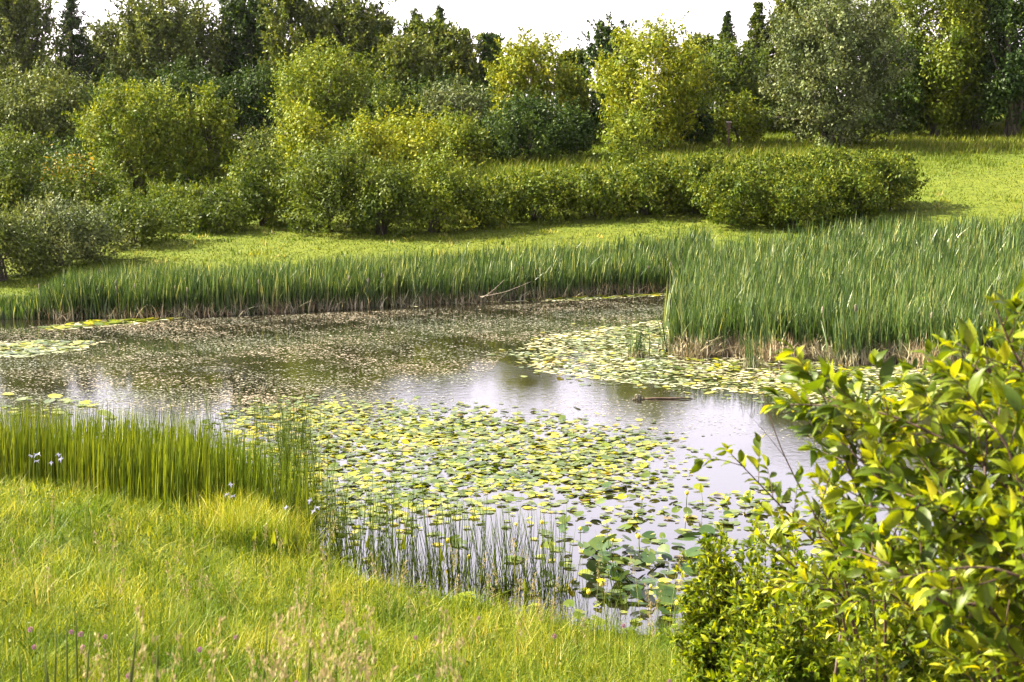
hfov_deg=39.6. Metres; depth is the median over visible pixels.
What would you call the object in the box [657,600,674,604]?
lily pad
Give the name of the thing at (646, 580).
lily pad
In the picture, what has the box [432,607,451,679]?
seeding grass
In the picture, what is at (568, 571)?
rush clump
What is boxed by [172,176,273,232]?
ash bush
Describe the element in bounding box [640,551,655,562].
lily pad
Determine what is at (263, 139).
round bush
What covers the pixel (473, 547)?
rush clump
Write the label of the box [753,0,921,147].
willow tree
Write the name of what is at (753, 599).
shrub
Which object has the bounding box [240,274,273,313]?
cattail clump
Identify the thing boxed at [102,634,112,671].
clover flower
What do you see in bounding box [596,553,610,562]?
lily pad
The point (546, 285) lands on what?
cattail clump
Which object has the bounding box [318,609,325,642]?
seeding grass
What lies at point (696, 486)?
lily pad
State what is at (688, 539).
lily pad
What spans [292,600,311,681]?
seeding grass
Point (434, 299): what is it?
cattail clump
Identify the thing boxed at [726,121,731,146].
nest box
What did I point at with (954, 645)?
shrub
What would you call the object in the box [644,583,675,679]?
seeding grass
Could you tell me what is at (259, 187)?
ash bush
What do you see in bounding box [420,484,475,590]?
rush clump
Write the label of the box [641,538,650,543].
lily pad
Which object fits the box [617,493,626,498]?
lily pad
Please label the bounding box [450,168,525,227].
bramble bush
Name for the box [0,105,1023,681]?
ground
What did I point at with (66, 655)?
plantain spike
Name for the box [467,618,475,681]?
seeding grass
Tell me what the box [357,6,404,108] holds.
poplar tree
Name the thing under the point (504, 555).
rush clump
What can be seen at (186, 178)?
ash bush
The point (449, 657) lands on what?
seeding grass
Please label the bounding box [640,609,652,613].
lily pad
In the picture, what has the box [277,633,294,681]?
seeding grass
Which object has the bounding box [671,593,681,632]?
rush clump
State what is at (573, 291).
cattail clump
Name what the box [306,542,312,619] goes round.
seeding grass
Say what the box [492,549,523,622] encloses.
seeding grass
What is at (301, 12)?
aspen tree
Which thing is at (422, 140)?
yellow bush
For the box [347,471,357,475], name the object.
lily pad
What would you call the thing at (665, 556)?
lily pad
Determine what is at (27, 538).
seeding grass
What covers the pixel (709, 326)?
cattail clump
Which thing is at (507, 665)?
seeding grass
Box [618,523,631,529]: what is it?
lily pad
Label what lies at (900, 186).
bramble bush
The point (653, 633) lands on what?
seeding grass
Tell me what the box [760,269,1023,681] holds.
dogwood shrub
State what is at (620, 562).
lily pad
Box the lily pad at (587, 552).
[583,547,595,555]
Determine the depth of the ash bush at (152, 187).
57.64 m
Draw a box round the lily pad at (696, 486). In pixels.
[693,483,702,489]
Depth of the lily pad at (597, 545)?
17.18 m
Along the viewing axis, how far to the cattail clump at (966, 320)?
31.62 m
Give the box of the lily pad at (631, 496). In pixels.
[626,494,635,498]
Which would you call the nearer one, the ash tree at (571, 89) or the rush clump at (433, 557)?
the rush clump at (433, 557)
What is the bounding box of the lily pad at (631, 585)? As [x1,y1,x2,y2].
[622,584,642,590]
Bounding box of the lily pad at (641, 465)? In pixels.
[639,462,647,467]
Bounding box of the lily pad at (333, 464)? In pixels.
[329,462,338,466]
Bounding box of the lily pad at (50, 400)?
[44,398,54,402]
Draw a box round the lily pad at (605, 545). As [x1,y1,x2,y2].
[601,540,609,551]
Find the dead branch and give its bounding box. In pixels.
[480,282,528,296]
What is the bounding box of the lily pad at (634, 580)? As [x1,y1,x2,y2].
[628,577,643,583]
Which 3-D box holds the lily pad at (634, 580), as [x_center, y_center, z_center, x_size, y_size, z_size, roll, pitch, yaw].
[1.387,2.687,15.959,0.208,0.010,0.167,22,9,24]
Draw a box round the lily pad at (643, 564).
[634,552,645,566]
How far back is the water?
27.64 m
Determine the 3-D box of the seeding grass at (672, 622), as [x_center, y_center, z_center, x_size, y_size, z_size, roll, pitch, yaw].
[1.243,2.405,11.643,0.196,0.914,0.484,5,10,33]
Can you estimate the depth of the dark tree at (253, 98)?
92.43 m
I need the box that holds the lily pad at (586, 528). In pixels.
[578,526,588,531]
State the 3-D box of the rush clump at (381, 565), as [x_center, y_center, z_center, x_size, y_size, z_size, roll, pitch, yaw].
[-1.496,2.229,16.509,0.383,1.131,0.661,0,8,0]
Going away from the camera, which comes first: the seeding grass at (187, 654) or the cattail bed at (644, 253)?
the seeding grass at (187, 654)
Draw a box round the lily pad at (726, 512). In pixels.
[723,510,732,515]
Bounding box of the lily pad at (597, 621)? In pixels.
[590,617,604,624]
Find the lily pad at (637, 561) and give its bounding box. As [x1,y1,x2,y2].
[623,559,640,565]
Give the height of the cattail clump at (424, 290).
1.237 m
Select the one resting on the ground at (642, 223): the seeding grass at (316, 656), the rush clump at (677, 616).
the seeding grass at (316, 656)
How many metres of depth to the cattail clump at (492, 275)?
44.46 m
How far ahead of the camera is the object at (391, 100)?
82.35 m
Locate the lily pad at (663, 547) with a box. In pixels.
[657,544,669,555]
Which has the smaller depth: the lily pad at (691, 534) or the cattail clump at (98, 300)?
the lily pad at (691, 534)
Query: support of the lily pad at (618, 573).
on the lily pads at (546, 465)
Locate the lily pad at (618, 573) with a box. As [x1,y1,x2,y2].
[610,566,625,581]
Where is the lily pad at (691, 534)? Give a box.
[684,532,701,538]
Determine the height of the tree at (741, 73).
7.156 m
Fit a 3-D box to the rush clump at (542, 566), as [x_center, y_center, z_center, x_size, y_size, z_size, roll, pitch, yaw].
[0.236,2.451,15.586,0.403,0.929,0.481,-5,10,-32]
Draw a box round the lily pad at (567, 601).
[563,599,574,606]
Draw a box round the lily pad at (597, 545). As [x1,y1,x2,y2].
[595,541,611,549]
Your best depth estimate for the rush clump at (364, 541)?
17.07 m
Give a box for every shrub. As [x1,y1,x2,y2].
[593,99,669,173]
[656,523,761,681]
[689,432,922,681]
[694,517,815,681]
[722,555,849,681]
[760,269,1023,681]
[777,482,898,676]
[828,607,913,681]
[831,541,963,681]
[863,579,994,681]
[920,473,996,680]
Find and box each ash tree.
[552,53,596,122]
[663,40,722,129]
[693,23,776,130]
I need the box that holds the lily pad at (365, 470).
[360,468,370,471]
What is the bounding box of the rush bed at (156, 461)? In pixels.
[0,394,315,534]
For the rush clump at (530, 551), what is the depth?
15.78 m
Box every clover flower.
[27,627,33,663]
[31,644,37,680]
[80,645,85,681]
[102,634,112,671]
[196,646,204,679]
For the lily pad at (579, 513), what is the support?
on the water
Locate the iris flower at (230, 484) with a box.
[228,482,234,506]
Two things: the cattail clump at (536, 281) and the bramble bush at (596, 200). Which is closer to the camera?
the cattail clump at (536, 281)
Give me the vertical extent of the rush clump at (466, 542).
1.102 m
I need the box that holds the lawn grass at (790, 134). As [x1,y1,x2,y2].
[0,114,1023,297]
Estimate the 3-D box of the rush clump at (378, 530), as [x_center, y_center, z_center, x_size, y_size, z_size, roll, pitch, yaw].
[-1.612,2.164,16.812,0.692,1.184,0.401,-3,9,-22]
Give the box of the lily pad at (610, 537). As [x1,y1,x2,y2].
[602,534,616,542]
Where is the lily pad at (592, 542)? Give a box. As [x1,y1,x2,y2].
[588,536,605,549]
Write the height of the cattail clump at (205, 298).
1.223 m
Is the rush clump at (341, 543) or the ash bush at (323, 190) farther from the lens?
the ash bush at (323, 190)
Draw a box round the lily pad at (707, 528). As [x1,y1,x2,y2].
[699,524,714,537]
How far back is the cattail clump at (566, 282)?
45.38 m
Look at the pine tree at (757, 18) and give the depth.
103.48 m
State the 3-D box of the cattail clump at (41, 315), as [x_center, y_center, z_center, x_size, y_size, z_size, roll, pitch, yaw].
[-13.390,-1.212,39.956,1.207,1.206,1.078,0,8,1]
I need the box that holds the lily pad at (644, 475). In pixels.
[639,473,649,477]
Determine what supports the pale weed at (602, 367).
on the water
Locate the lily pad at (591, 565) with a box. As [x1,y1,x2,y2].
[586,560,605,572]
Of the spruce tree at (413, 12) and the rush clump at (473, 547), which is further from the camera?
the spruce tree at (413, 12)
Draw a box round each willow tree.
[61,72,204,195]
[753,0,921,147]
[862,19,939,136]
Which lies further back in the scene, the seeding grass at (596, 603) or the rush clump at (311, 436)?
the rush clump at (311, 436)
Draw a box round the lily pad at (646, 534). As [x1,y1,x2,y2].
[642,531,655,538]
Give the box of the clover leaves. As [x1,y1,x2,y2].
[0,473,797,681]
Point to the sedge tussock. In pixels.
(252, 515)
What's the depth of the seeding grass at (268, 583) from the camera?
12.60 m
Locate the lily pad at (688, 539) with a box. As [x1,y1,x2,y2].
[677,537,694,540]
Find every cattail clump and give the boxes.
[25,278,48,318]
[28,278,57,315]
[38,280,72,318]
[45,277,81,309]
[62,284,87,318]
[70,282,102,317]
[88,284,108,317]
[104,279,116,314]
[106,277,136,318]
[114,276,140,315]
[128,278,150,317]
[132,280,166,317]
[147,276,175,307]
[156,282,184,316]
[162,280,203,316]
[166,279,193,315]
[185,275,204,313]
[188,275,214,316]
[202,280,237,316]
[211,271,243,309]
[223,277,253,314]
[231,282,274,313]
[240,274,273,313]
[249,276,275,312]
[259,278,286,311]
[274,273,291,306]
[282,271,316,310]
[298,270,314,310]
[308,273,338,309]
[308,280,327,307]
[320,278,354,309]
[323,277,344,302]
[344,270,369,307]
[346,273,376,307]
[353,274,388,307]
[372,269,399,305]
[374,266,418,302]
[386,267,404,304]
[399,267,422,305]
[407,267,434,304]
[416,266,443,302]
[421,264,448,303]
[434,269,463,303]
[447,264,468,302]
[456,265,482,301]
[468,273,485,300]
[477,263,504,293]
[483,270,507,300]
[494,271,516,300]
[506,263,525,299]
[511,265,537,298]
[524,265,557,296]
[534,263,556,297]
[546,263,570,296]
[550,264,576,296]
[558,262,584,296]
[569,266,596,296]
[582,259,604,294]
[589,264,614,294]
[603,260,623,292]
[605,266,633,294]
[614,257,643,292]
[619,325,652,358]
[627,263,649,291]
[636,261,661,292]
[646,263,679,291]
[652,295,715,349]
[653,299,690,354]
[655,259,682,291]
[664,297,741,357]
[676,302,737,344]
[691,302,744,353]
[695,295,747,342]
[716,296,759,351]
[730,293,770,343]
[737,329,770,368]
[738,296,794,356]
[753,298,792,346]
[755,300,812,345]
[761,295,828,351]
[782,299,822,346]
[790,286,854,343]
[808,299,841,351]
[812,300,879,358]
[822,312,869,366]
[837,293,892,348]
[840,309,883,364]
[856,298,898,362]
[856,309,901,351]
[873,304,934,345]
[883,297,941,353]
[885,302,931,362]
[905,304,973,351]
[909,300,940,347]
[913,306,975,360]
[916,296,983,362]
[939,297,990,358]
[966,306,997,350]
[971,306,1004,349]
[978,306,1006,352]
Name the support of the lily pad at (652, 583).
on the water
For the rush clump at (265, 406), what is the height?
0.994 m
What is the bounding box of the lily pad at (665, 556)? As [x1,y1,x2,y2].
[661,553,671,560]
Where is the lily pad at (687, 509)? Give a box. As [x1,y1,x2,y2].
[683,507,691,513]
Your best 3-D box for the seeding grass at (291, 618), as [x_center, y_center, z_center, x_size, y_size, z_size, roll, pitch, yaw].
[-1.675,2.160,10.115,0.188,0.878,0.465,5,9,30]
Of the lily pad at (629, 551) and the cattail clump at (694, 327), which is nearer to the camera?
the lily pad at (629, 551)
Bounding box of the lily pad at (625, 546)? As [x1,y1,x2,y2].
[623,544,633,548]
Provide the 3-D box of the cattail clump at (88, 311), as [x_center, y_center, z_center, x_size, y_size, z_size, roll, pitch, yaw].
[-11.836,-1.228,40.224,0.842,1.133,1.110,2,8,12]
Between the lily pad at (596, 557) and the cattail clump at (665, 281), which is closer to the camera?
the lily pad at (596, 557)
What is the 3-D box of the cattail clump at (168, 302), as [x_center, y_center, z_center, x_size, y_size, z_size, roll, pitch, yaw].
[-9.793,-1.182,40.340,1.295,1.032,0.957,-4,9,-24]
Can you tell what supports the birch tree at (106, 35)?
on the ground at (642, 223)
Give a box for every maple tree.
[176,80,247,189]
[248,27,388,149]
[481,26,581,146]
[585,8,728,150]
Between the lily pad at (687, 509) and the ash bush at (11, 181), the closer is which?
the lily pad at (687, 509)
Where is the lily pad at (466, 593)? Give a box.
[454,591,474,600]
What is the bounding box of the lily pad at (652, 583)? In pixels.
[642,577,655,585]
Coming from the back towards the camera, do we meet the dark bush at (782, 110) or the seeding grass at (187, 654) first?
the dark bush at (782, 110)
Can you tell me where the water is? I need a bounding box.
[0,292,1022,635]
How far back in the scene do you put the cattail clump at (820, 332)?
32.85 m
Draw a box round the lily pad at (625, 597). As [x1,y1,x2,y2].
[617,595,628,601]
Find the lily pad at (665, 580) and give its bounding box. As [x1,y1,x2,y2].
[658,578,671,582]
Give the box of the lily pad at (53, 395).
[48,394,62,397]
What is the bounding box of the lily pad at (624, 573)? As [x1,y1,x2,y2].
[619,570,629,580]
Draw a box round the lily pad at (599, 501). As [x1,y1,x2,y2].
[595,498,606,503]
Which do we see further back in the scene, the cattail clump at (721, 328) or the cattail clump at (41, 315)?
the cattail clump at (41, 315)
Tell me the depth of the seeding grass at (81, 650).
5.23 m
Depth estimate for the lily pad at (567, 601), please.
15.36 m
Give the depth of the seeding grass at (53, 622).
9.15 m
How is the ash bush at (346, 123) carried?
on the ground at (642, 223)
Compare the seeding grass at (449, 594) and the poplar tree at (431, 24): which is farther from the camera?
the poplar tree at (431, 24)
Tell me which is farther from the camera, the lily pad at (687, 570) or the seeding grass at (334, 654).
the lily pad at (687, 570)
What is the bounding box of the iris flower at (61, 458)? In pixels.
[58,456,67,495]
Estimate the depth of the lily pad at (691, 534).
17.61 m
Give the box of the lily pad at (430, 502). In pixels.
[424,500,432,504]
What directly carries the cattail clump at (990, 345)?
on the water
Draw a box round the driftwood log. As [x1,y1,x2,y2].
[632,394,692,399]
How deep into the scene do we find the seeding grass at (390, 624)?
10.50 m
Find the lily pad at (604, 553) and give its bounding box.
[597,551,610,555]
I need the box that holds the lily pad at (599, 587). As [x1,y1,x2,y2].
[593,583,602,590]
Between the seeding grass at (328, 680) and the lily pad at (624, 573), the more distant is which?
the lily pad at (624, 573)
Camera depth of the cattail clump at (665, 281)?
46.96 m
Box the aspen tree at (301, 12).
[247,0,324,115]
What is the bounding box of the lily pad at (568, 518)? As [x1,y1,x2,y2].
[559,515,570,522]
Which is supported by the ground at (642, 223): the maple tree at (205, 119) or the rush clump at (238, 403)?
the maple tree at (205, 119)
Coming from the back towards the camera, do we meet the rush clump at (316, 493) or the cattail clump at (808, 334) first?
the cattail clump at (808, 334)
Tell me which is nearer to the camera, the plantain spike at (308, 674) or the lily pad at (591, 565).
the plantain spike at (308, 674)
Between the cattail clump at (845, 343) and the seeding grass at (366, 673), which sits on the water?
the cattail clump at (845, 343)
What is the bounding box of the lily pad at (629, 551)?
[626,549,635,553]
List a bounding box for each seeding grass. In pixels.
[9,538,69,681]
[16,487,44,576]
[21,539,47,633]
[44,566,98,681]
[45,492,60,588]
[48,514,61,608]
[80,646,98,681]
[81,539,129,653]
[92,632,112,681]
[93,530,152,639]
[103,568,125,681]
[107,515,165,629]
[124,657,140,681]
[132,544,181,651]
[133,602,159,681]
[159,567,203,663]
[162,628,182,681]
[165,562,228,657]
[178,576,197,681]
[181,580,198,681]
[190,538,228,625]
[200,614,226,681]
[203,575,236,681]
[220,537,256,615]
[223,569,246,672]
[236,655,256,681]
[245,643,263,681]
[260,651,278,681]
[262,524,270,622]
[263,652,279,681]
[265,567,296,666]
[270,612,290,681]
[271,538,289,618]
[272,605,295,681]
[275,529,315,618]
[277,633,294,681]
[278,578,299,680]
[284,519,337,620]
[289,585,308,679]
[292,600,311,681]
[294,591,320,678]
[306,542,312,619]
[306,569,320,680]
[307,602,315,669]
[307,638,334,681]
[312,573,350,679]
[314,619,337,681]
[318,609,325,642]
[320,548,378,669]
[321,663,334,681]
[322,621,345,681]
[337,599,357,681]
[339,627,362,681]
[340,606,352,681]
[340,627,358,681]
[354,651,375,681]
[355,641,373,681]
[358,523,405,615]
[362,605,380,681]
[370,554,441,667]
[382,560,407,679]
[384,664,398,681]
[385,591,392,675]
[406,596,434,681]
[416,550,458,648]
[419,580,484,681]
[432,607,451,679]
[435,637,457,680]
[442,632,464,681]
[450,546,464,622]
[453,574,461,681]
[455,574,498,681]
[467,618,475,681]
[469,552,486,638]
[485,587,514,680]
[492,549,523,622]
[492,563,531,670]
[493,538,524,644]
[498,571,537,671]
[502,554,532,628]
[513,578,523,681]
[515,612,528,680]
[529,582,538,681]
[535,577,559,657]
[535,597,552,681]
[536,596,543,681]
[549,597,558,680]
[578,554,604,645]
[580,617,586,670]
[587,577,610,662]
[596,570,612,647]
[602,590,661,681]
[628,553,679,667]
[636,552,683,642]
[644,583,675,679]
[645,602,654,680]
[648,613,659,681]
[650,577,681,669]
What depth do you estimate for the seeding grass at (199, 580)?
11.92 m
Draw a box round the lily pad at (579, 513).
[572,511,583,515]
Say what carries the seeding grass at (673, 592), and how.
on the ground at (642, 223)
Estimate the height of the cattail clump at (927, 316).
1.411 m
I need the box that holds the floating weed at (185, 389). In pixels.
[0,298,823,448]
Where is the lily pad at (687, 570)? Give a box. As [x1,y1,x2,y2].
[684,562,694,575]
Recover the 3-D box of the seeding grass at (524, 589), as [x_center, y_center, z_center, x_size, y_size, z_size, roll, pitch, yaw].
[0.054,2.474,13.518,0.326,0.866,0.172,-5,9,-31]
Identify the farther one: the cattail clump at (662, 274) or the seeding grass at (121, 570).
the cattail clump at (662, 274)
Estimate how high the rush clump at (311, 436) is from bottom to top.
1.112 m
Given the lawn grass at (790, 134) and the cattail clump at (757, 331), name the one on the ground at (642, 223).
the lawn grass at (790, 134)
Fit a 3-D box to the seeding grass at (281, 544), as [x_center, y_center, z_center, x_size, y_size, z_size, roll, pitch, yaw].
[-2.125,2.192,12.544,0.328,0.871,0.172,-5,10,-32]
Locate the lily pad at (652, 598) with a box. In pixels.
[641,589,655,605]
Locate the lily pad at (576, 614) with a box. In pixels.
[573,611,583,618]
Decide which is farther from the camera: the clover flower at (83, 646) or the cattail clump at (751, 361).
the cattail clump at (751, 361)
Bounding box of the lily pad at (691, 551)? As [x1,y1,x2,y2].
[684,546,700,556]
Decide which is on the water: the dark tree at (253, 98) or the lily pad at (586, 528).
the lily pad at (586, 528)
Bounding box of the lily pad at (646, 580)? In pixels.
[637,578,657,582]
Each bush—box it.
[0,121,75,227]
[0,174,147,267]
[0,191,59,280]
[2,143,77,204]
[11,109,143,198]
[28,131,143,215]
[87,179,198,245]
[121,167,227,229]
[159,128,246,184]
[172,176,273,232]
[220,129,310,227]
[228,119,287,193]
[247,102,348,164]
[253,118,383,233]
[268,89,350,206]
[328,115,358,156]
[333,109,407,215]
[339,145,427,235]
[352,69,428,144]
[371,93,458,180]
[383,87,447,118]
[393,134,492,232]
[415,68,499,152]
[416,96,496,166]
[450,75,503,146]
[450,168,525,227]
[473,80,599,160]
[493,161,588,222]
[551,104,599,154]
[553,160,635,219]
[558,88,623,141]
[598,149,693,214]
[661,146,739,213]
[676,93,717,144]
[690,160,780,226]
[709,87,782,143]
[724,147,813,211]
[732,83,797,131]
[743,162,844,228]
[752,70,826,128]
[789,140,888,214]
[815,156,893,222]
[846,73,887,124]
[862,145,929,210]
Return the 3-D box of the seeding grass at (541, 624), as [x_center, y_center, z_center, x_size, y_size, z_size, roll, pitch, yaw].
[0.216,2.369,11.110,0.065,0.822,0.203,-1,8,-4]
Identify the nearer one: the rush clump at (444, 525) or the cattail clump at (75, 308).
the rush clump at (444, 525)
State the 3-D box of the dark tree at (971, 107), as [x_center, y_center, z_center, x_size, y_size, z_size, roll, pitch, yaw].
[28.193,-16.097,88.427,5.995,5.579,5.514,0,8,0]
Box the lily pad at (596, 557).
[592,555,605,559]
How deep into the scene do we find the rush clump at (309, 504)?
17.71 m
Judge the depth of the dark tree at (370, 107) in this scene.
91.58 m
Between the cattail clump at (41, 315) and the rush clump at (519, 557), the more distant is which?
the cattail clump at (41, 315)
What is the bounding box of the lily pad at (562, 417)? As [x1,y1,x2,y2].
[558,415,565,419]
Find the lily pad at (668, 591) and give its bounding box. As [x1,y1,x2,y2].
[656,585,675,602]
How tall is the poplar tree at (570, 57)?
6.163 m
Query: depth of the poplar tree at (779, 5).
103.15 m
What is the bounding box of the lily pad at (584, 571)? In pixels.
[578,569,590,574]
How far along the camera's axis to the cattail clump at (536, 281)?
45.07 m
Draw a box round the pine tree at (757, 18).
[738,1,776,98]
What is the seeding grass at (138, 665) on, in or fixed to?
on the ground at (642, 223)
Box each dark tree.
[0,47,99,170]
[0,77,62,159]
[76,59,185,165]
[130,48,250,158]
[227,56,306,148]
[338,62,419,122]
[402,62,499,123]
[576,12,637,127]
[949,68,999,125]
[963,0,1023,136]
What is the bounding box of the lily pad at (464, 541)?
[449,540,465,546]
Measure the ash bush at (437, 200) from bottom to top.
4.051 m
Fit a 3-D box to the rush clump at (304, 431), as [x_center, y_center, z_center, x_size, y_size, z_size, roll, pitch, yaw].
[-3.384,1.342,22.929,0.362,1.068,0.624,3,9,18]
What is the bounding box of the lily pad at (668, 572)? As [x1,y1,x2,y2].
[659,570,674,573]
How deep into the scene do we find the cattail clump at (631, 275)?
46.61 m
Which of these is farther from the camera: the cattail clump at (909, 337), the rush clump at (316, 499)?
the cattail clump at (909, 337)
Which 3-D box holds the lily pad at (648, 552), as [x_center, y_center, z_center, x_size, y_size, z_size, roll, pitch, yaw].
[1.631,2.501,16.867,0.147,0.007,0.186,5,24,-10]
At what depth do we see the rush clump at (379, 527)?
16.81 m
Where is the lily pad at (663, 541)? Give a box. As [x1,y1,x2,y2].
[658,539,667,543]
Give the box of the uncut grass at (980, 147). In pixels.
[450,119,1023,197]
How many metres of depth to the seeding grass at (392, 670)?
4.16 m
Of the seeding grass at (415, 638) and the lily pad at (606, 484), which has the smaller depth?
the seeding grass at (415, 638)
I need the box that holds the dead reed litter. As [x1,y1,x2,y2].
[38,279,1023,371]
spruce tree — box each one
[47,0,106,146]
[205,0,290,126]
[403,8,419,36]
[435,4,446,25]
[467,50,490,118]
[713,10,738,112]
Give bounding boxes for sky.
[2,0,1021,137]
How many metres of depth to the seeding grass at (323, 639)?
4.44 m
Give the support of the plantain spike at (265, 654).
on the ground at (642, 223)
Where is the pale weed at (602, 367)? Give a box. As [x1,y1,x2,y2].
[0,291,943,403]
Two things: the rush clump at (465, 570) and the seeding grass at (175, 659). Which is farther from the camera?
the rush clump at (465, 570)
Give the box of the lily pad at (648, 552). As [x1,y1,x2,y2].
[644,547,655,554]
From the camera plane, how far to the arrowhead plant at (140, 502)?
16.92 m
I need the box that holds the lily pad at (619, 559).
[613,557,629,561]
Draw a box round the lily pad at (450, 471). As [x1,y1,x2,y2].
[446,469,455,473]
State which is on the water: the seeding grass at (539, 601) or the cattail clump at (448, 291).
the cattail clump at (448, 291)
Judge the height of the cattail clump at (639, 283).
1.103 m
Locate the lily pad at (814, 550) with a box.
[810,548,819,553]
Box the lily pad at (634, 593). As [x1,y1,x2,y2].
[630,587,642,598]
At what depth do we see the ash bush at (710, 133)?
82.48 m
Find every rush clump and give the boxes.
[138,388,157,423]
[163,383,190,420]
[165,396,186,433]
[168,396,181,420]
[184,379,205,423]
[201,376,215,426]
[204,399,215,435]
[205,389,234,433]
[233,378,242,418]
[241,400,264,433]
[244,372,283,422]
[245,393,279,452]
[249,395,267,431]
[256,423,292,486]
[263,429,288,485]
[267,395,304,465]
[269,394,301,462]
[269,405,293,477]
[270,416,299,474]
[273,397,296,443]
[273,401,290,435]
[274,407,310,485]
[274,441,299,491]
[275,420,292,496]
[277,388,303,453]
[278,373,312,442]
[278,408,302,484]
[278,457,342,542]
[279,405,304,448]
[280,407,295,459]
[285,446,295,483]
[289,441,312,488]
[290,396,317,450]
[291,427,316,508]
[293,387,321,446]
[294,402,313,470]
[297,433,338,492]
[298,427,337,494]
[299,402,332,461]
[305,468,331,517]
[310,448,341,541]
[310,477,351,560]
[311,471,359,561]
[313,460,354,559]
[315,476,377,570]
[330,459,361,556]
[338,500,366,570]
[345,476,399,565]
[346,483,389,565]
[349,472,379,561]
[349,482,401,567]
[368,461,404,573]
[369,488,399,572]
[379,474,438,582]
[379,484,419,582]
[380,483,418,568]
[391,499,424,573]
[395,461,439,572]
[395,494,435,582]
[404,483,451,581]
[417,502,442,572]
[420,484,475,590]
[422,506,459,586]
[427,510,462,576]
[433,470,487,585]
[437,491,497,584]
[444,494,483,582]
[448,499,503,598]
[456,490,503,581]
[468,489,541,594]
[469,502,507,597]
[471,497,509,589]
[471,508,505,581]
[475,506,530,592]
[477,496,527,595]
[485,494,554,590]
[493,492,556,594]
[503,494,545,594]
[504,503,541,596]
[516,515,563,595]
[516,527,556,601]
[531,501,578,596]
[536,499,570,589]
[540,523,567,601]
[546,526,583,597]
[570,551,599,610]
[597,509,636,611]
[600,587,614,626]
[619,583,644,636]
[645,566,668,633]
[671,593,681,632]
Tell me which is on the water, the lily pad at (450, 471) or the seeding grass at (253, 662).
the lily pad at (450, 471)
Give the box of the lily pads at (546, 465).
[0,291,946,623]
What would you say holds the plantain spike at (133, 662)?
on the ground at (642, 223)
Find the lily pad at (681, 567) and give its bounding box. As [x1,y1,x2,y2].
[677,563,684,570]
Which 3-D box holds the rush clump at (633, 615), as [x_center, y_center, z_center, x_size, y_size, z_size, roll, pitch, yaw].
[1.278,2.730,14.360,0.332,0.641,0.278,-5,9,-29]
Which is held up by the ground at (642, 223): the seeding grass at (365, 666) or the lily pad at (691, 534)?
the seeding grass at (365, 666)
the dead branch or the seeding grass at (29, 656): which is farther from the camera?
the dead branch
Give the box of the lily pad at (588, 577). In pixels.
[581,573,597,581]
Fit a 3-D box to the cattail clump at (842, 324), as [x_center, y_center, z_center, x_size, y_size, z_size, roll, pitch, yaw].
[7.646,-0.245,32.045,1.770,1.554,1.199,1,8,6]
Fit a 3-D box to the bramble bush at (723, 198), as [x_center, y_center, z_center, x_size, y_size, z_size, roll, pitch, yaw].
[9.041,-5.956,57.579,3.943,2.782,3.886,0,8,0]
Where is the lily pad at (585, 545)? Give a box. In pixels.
[578,542,589,547]
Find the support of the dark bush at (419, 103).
on the ground at (642, 223)
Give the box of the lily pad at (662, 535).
[659,532,665,538]
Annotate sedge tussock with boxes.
[153,478,374,563]
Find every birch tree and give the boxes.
[80,15,137,82]
[95,0,237,113]
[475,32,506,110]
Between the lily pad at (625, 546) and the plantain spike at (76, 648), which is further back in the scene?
the lily pad at (625, 546)
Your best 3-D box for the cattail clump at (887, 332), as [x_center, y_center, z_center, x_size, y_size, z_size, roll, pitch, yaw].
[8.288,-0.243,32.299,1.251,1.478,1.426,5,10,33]
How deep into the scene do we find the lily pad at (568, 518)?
18.73 m
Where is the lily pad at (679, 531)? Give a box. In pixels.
[674,529,686,534]
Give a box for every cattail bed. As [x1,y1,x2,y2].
[0,219,718,318]
[663,197,1023,349]
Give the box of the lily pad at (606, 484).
[601,482,610,487]
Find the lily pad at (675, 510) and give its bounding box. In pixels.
[672,506,680,512]
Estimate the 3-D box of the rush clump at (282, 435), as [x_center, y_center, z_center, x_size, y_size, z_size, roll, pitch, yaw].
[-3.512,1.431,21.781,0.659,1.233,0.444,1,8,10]
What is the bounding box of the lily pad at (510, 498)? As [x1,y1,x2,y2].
[505,496,516,500]
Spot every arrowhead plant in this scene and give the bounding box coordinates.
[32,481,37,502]
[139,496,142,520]
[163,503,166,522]
[271,531,275,558]
[284,534,287,546]
[364,536,369,566]
[400,537,405,565]
[440,549,444,581]
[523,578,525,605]
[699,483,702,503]
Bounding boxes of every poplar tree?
[0,0,71,135]
[304,3,327,104]
[309,0,396,111]
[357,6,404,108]
[367,27,451,107]
[389,8,453,61]
[422,21,492,90]
[554,46,590,105]
[686,30,722,101]
[762,0,826,84]
[800,0,860,88]
[862,0,904,69]
[885,0,1000,136]
[935,0,1018,129]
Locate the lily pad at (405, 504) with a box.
[401,501,411,506]
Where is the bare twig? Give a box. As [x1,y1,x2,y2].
[747,393,841,674]
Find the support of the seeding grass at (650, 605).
on the ground at (642, 223)
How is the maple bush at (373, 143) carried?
on the ground at (642, 223)
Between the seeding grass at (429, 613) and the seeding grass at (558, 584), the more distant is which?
the seeding grass at (558, 584)
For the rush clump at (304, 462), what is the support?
in the water
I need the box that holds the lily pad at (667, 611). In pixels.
[658,605,680,613]
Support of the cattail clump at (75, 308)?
on the water
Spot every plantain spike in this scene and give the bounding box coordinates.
[18,645,21,681]
[44,646,48,681]
[54,633,56,681]
[66,624,67,681]
[75,610,77,681]
[86,633,90,681]
[118,644,119,681]
[131,620,137,681]
[157,633,158,681]
[262,621,267,681]
[307,624,311,681]
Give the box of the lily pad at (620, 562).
[614,557,630,565]

